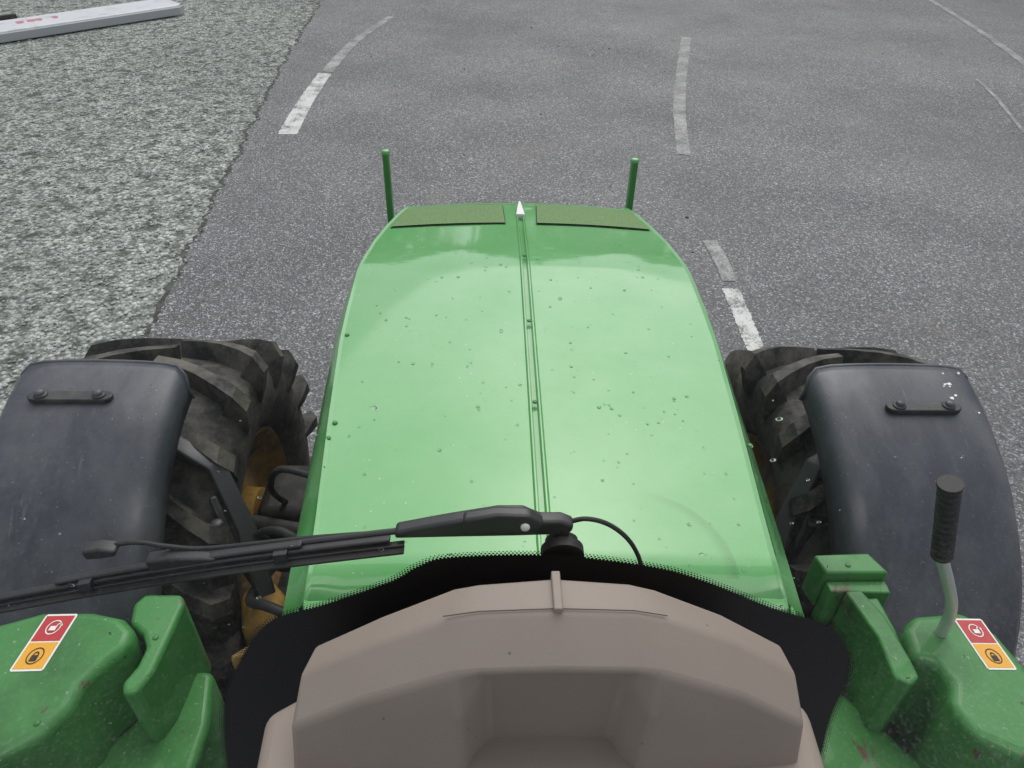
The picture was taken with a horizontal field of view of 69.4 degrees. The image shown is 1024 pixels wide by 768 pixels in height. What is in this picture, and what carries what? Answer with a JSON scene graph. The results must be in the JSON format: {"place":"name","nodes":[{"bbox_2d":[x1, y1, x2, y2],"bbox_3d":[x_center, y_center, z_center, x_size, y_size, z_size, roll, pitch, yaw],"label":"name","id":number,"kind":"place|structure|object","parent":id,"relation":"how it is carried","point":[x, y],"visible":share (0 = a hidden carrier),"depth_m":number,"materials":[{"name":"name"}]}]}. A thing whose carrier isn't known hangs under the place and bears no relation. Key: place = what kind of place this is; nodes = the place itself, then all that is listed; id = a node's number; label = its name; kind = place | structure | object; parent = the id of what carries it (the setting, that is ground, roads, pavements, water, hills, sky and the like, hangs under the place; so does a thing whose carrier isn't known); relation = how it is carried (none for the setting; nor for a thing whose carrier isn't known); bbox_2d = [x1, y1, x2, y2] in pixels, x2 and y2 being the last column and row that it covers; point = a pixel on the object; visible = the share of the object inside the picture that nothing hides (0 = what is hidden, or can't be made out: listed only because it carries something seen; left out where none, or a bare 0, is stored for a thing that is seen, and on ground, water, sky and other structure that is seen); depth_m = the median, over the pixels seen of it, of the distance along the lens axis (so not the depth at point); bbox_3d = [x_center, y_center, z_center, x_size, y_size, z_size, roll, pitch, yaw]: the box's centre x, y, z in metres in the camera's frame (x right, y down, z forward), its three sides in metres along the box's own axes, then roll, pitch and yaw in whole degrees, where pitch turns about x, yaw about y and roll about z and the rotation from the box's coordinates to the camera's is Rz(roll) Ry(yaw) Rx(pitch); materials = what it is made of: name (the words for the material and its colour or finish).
{"place":"outdoors","nodes":[
{"label":"outdoors","id":0,"kind":"place"},
{"bbox_2d":[0,0,325,415],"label":"ground","id":1,"kind":"structure","parent":0,"point":[97,320],"depth_m":7.23,"materials":[{"name":"grey gravel"}]},
{"bbox_2d":[0,0,184,42],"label":"fallen signboard","id":2,"kind":"object","parent":1,"relation":"on","point":[13,27],"visible":1,"depth_m":10.96,"materials":[{"name":"white painted metal"}]},
{"bbox_2d":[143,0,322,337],"bbox_3d":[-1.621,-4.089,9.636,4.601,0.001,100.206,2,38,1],"label":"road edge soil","id":3,"kind":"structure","parent":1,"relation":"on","point":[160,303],"depth_m":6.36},
{"bbox_2d":[148,0,1023,667],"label":"road","id":4,"kind":"structure","parent":0,"point":[824,232],"depth_m":7.35,"materials":[{"name":"grey asphalt"}]},
{"bbox_2d":[278,73,330,133],"bbox_3d":[-2.372,-3.284,8.567,0.224,0.001,2.224,0,38,-2],"label":"road marking","id":5,"kind":"object","parent":4,"relation":"on","point":[296,117],"visible":1,"depth_m":8.40,"materials":[{"name":"paint"}]},
{"bbox_2d":[321,16,392,71],"bbox_3d":[-2.226,-5.000,10.769,0.247,0.001,3.244,5,38,5],"label":"road marking","id":6,"kind":"object","parent":4,"relation":"on","point":[337,59],"visible":1,"depth_m":10.46,"materials":[{"name":"paint"}]},
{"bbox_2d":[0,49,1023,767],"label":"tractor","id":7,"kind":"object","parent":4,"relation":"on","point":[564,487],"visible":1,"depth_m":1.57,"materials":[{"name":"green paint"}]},
{"bbox_2d":[673,37,690,154],"bbox_3d":[2.177,-3.832,9.432,0.218,0.001,5.005,8,38,8],"label":"road marking","id":8,"kind":"object","parent":4,"relation":"on","point":[680,124],"visible":1,"depth_m":8.88,"materials":[{"name":"paint"}]},
{"bbox_2d":[702,240,736,280],"bbox_3d":[1.616,-0.967,5.745,0.136,0.001,0.654,0,38,-2],"label":"road marking","id":9,"kind":"object","parent":4,"relation":"on","point":[720,259],"visible":1,"depth_m":5.74,"materials":[{"name":"paint"}]},
{"bbox_2d":[722,288,762,350],"bbox_3d":[1.591,-0.421,5.047,0.136,0.001,0.901,2,38,0],"label":"road marking","id":10,"kind":"object","parent":4,"relation":"on","point":[742,315],"visible":0.82,"depth_m":5.08,"materials":[{"name":"paint"}]},
{"bbox_2d":[929,0,1023,65],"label":"road marking","id":11,"kind":"object","parent":4,"relation":"on","point":[1017,57],"visible":1,"depth_m":11.93,"materials":[{"name":"paint"}]},
{"bbox_2d":[974,78,1023,132],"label":"road marking","id":12,"kind":"object","parent":4,"relation":"on","point":[1015,121],"visible":1,"depth_m":8.97,"materials":[{"name":"paint"}]}
]}

